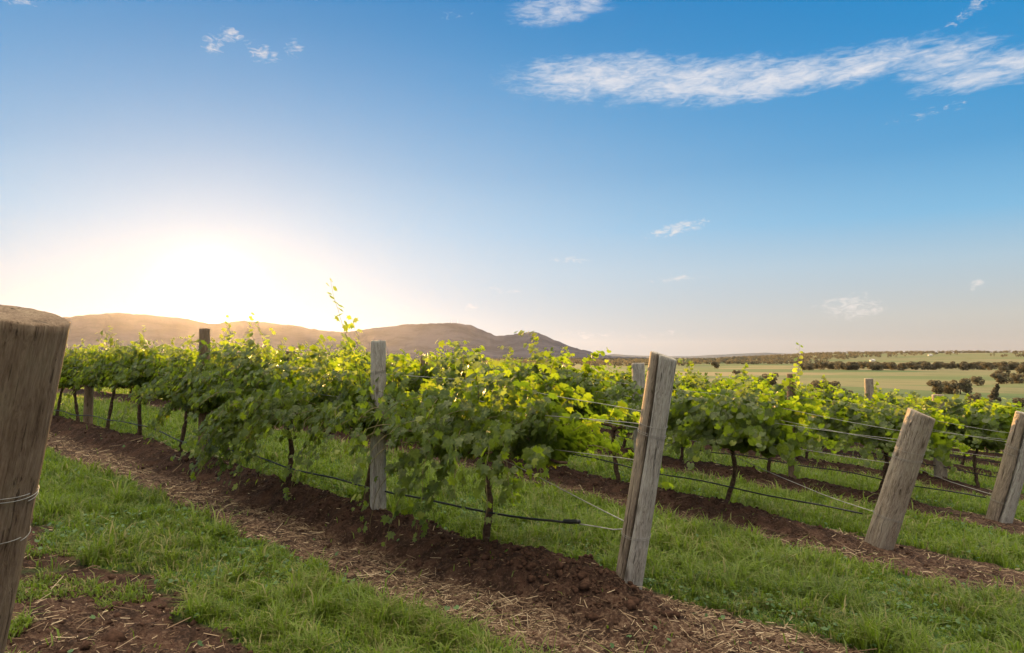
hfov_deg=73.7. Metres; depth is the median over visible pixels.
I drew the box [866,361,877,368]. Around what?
tree
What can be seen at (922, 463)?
drip hose
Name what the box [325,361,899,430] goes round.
trellis wire
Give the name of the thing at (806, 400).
grapevine
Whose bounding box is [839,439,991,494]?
loose wire
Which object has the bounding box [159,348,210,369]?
grapevine
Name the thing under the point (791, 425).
trellis wire
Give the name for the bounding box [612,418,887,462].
trellis wire
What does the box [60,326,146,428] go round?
grapevine
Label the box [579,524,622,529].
loose wire
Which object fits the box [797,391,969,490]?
grapevine
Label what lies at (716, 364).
tree
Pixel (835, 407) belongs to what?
grapevine
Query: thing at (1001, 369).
tree
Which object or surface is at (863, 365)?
tree
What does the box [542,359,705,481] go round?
grapevine
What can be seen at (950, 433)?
trellis wire
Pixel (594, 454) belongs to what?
trellis wire
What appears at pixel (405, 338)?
mountain
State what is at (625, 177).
sky
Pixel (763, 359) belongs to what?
woodland
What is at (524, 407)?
trellis wire
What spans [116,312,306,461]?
grapevine
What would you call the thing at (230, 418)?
grapevine
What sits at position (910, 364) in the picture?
tree
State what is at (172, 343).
grapevine
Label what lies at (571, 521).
drip hose
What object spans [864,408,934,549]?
vineyard post
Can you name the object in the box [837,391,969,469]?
grapevine
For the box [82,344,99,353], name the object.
grapevine
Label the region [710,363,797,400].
grapevine
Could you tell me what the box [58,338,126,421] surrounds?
grapevine
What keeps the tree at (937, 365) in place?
on the ground at (505, 585)
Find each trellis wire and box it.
[74,367,638,423]
[158,353,639,410]
[287,379,636,427]
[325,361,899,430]
[420,379,892,438]
[555,449,632,459]
[596,391,893,441]
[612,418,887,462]
[768,394,1005,432]
[842,418,1006,439]
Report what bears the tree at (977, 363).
on the ground at (505, 585)
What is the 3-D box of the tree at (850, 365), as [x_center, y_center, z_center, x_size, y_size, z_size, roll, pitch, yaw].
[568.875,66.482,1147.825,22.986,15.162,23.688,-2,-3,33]
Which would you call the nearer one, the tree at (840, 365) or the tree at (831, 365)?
the tree at (840, 365)
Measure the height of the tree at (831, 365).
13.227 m
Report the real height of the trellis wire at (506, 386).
0.572 m
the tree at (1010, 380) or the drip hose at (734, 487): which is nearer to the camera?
the drip hose at (734, 487)
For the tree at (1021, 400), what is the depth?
298.21 m
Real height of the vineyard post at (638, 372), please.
1.947 m
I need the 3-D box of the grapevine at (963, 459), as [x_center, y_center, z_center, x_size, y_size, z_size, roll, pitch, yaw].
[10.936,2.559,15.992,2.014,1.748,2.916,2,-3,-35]
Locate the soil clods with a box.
[7,416,1015,652]
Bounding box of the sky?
[0,0,1023,355]
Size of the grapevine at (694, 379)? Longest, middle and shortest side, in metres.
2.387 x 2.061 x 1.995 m
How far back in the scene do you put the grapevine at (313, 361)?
14.53 m
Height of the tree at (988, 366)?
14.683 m
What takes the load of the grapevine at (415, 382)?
on the ground at (505, 585)
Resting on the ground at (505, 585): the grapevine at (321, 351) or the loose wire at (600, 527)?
the grapevine at (321, 351)
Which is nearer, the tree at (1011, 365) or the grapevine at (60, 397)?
the grapevine at (60, 397)
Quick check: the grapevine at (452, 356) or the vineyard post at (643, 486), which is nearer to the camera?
the vineyard post at (643, 486)
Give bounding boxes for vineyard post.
[0,305,70,652]
[83,385,93,423]
[198,328,209,455]
[370,340,386,509]
[420,355,427,374]
[616,351,676,589]
[632,363,644,452]
[787,374,795,478]
[864,378,876,452]
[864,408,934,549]
[932,394,947,477]
[985,411,1023,523]
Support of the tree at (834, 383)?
on the ground at (505, 585)
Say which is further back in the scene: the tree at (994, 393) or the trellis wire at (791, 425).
the tree at (994, 393)
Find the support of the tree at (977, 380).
on the ground at (505, 585)
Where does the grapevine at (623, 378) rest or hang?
on the ground at (505, 585)
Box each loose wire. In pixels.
[504,460,623,520]
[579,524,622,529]
[688,439,873,511]
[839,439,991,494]
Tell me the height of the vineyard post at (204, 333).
2.107 m
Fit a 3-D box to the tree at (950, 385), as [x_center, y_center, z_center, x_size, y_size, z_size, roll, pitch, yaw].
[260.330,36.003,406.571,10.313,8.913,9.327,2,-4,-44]
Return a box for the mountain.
[63,313,684,360]
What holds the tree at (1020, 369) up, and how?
on the ground at (505, 585)
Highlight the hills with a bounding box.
[607,353,793,357]
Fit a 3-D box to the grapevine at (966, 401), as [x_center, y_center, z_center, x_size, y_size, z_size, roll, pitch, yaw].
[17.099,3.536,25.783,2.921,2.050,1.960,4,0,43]
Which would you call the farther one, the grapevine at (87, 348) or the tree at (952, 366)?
the tree at (952, 366)
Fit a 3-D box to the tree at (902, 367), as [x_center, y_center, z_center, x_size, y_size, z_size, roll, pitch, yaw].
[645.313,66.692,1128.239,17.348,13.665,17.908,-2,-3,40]
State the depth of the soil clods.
4.68 m
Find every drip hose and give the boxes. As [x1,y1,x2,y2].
[55,410,580,523]
[429,409,985,497]
[570,454,862,514]
[800,447,996,477]
[827,440,999,462]
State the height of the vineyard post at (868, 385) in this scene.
2.207 m
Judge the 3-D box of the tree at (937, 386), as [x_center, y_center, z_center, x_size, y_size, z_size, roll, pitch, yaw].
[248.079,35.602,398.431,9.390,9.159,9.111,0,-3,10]
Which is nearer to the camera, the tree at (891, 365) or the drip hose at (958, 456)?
the drip hose at (958, 456)
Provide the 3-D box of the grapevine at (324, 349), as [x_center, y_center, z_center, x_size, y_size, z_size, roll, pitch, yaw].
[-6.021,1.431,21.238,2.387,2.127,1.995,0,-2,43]
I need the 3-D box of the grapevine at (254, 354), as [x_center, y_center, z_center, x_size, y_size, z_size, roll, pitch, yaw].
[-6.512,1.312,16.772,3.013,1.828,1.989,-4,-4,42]
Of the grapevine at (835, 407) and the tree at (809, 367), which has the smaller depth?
the grapevine at (835, 407)
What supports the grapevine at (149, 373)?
on the ground at (505, 585)
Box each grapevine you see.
[55,344,89,415]
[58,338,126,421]
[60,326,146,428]
[73,327,211,434]
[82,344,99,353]
[110,335,224,452]
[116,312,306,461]
[140,337,187,354]
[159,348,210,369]
[165,321,343,490]
[182,337,251,371]
[213,343,285,372]
[236,347,318,388]
[245,278,457,502]
[275,349,334,392]
[294,340,335,361]
[297,343,370,389]
[316,342,360,360]
[331,340,673,547]
[338,348,456,436]
[411,340,473,363]
[418,345,529,411]
[466,330,619,421]
[489,345,550,380]
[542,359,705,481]
[594,365,681,447]
[614,373,836,499]
[625,358,753,458]
[645,370,720,394]
[708,342,860,472]
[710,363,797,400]
[778,390,831,458]
[784,375,883,447]
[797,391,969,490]
[800,388,861,402]
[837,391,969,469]
[852,381,922,404]
[859,393,900,453]
[930,393,1021,487]
[945,400,1020,464]
[959,393,991,410]
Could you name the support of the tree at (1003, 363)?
on the ground at (505, 585)
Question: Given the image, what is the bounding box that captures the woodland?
[481,350,1023,365]
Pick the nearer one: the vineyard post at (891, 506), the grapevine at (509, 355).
the vineyard post at (891, 506)
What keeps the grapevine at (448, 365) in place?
on the ground at (505, 585)
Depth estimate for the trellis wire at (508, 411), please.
4.93 m
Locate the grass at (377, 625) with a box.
[5,387,1023,652]
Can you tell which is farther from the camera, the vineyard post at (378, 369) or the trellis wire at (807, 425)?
the trellis wire at (807, 425)
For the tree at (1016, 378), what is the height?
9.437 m
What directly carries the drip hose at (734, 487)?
attached to the vineyard post at (638, 372)
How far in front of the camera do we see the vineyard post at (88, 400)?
12.60 m
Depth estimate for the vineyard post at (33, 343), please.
1.98 m
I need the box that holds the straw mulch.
[5,393,1023,652]
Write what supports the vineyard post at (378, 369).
on the ground at (505, 585)
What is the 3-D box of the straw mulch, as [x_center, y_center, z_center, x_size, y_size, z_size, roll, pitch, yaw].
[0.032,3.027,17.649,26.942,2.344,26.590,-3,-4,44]
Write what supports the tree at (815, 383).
on the ground at (505, 585)
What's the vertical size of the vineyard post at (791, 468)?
2.007 m
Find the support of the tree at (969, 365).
on the ground at (505, 585)
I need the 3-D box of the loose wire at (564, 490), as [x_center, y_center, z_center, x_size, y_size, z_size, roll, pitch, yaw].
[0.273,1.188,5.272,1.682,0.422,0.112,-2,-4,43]
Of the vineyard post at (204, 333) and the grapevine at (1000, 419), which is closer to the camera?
the vineyard post at (204, 333)
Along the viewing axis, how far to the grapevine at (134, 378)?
10.57 m
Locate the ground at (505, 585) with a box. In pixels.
[5,353,1023,652]
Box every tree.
[711,361,719,368]
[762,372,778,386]
[802,364,814,369]
[810,380,833,394]
[818,362,829,369]
[827,362,837,368]
[830,381,852,393]
[834,362,843,369]
[843,362,857,369]
[850,361,861,369]
[859,361,866,368]
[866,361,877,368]
[870,363,883,369]
[881,362,889,368]
[886,362,897,369]
[897,363,908,369]
[905,362,916,368]
[920,363,934,369]
[926,380,944,393]
[931,362,942,369]
[942,380,957,393]
[944,363,955,368]
[949,378,972,393]
[959,362,975,369]
[963,392,980,403]
[969,376,984,385]
[970,361,981,368]
[979,362,993,369]
[987,383,1001,401]
[989,373,1006,383]
[994,366,1010,376]
[999,361,1009,367]
[1000,373,1013,383]
[1006,362,1017,369]
[1009,373,1023,382]
[1012,397,1023,406]
[1015,364,1023,373]
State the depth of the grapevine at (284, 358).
15.54 m
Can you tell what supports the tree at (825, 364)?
on the ground at (505, 585)
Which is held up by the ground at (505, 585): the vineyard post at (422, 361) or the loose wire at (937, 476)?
the vineyard post at (422, 361)
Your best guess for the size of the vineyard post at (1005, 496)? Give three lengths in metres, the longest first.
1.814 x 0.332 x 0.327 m
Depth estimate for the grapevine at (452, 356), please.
17.32 m
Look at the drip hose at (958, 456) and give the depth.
15.96 m
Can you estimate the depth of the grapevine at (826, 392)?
18.16 m
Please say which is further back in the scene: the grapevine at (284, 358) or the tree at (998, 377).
the tree at (998, 377)
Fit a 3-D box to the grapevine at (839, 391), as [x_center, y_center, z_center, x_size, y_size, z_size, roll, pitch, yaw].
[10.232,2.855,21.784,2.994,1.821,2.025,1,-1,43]
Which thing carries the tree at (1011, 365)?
on the ground at (505, 585)
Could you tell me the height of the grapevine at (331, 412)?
2.398 m
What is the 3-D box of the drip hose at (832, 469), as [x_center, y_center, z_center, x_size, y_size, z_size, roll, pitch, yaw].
[-2.212,2.296,17.567,23.881,0.909,0.045,-2,-3,43]
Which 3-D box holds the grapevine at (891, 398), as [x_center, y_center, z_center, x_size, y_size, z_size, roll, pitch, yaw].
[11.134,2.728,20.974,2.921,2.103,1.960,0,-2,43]
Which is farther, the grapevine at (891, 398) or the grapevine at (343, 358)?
the grapevine at (891, 398)
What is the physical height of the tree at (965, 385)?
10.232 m
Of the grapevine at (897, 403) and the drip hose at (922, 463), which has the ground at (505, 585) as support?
the grapevine at (897, 403)
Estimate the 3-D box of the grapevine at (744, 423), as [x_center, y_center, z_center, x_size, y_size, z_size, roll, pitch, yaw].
[2.586,1.418,8.282,2.239,1.750,2.142,2,0,43]
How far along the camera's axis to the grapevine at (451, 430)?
5.24 m
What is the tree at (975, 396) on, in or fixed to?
on the ground at (505, 585)
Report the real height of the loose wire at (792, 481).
0.671 m
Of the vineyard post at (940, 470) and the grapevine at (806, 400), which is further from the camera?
the grapevine at (806, 400)
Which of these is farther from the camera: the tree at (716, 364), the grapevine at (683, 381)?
the tree at (716, 364)
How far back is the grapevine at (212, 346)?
17.61 m
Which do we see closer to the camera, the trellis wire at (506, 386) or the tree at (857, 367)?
the trellis wire at (506, 386)
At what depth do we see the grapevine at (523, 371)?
10.12 m
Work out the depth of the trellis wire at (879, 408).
9.97 m
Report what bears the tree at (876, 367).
on the ground at (505, 585)
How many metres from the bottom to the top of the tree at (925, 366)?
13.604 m
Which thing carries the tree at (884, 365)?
on the ground at (505, 585)
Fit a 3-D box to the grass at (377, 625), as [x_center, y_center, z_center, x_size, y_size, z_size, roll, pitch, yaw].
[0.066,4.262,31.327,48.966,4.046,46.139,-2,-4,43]

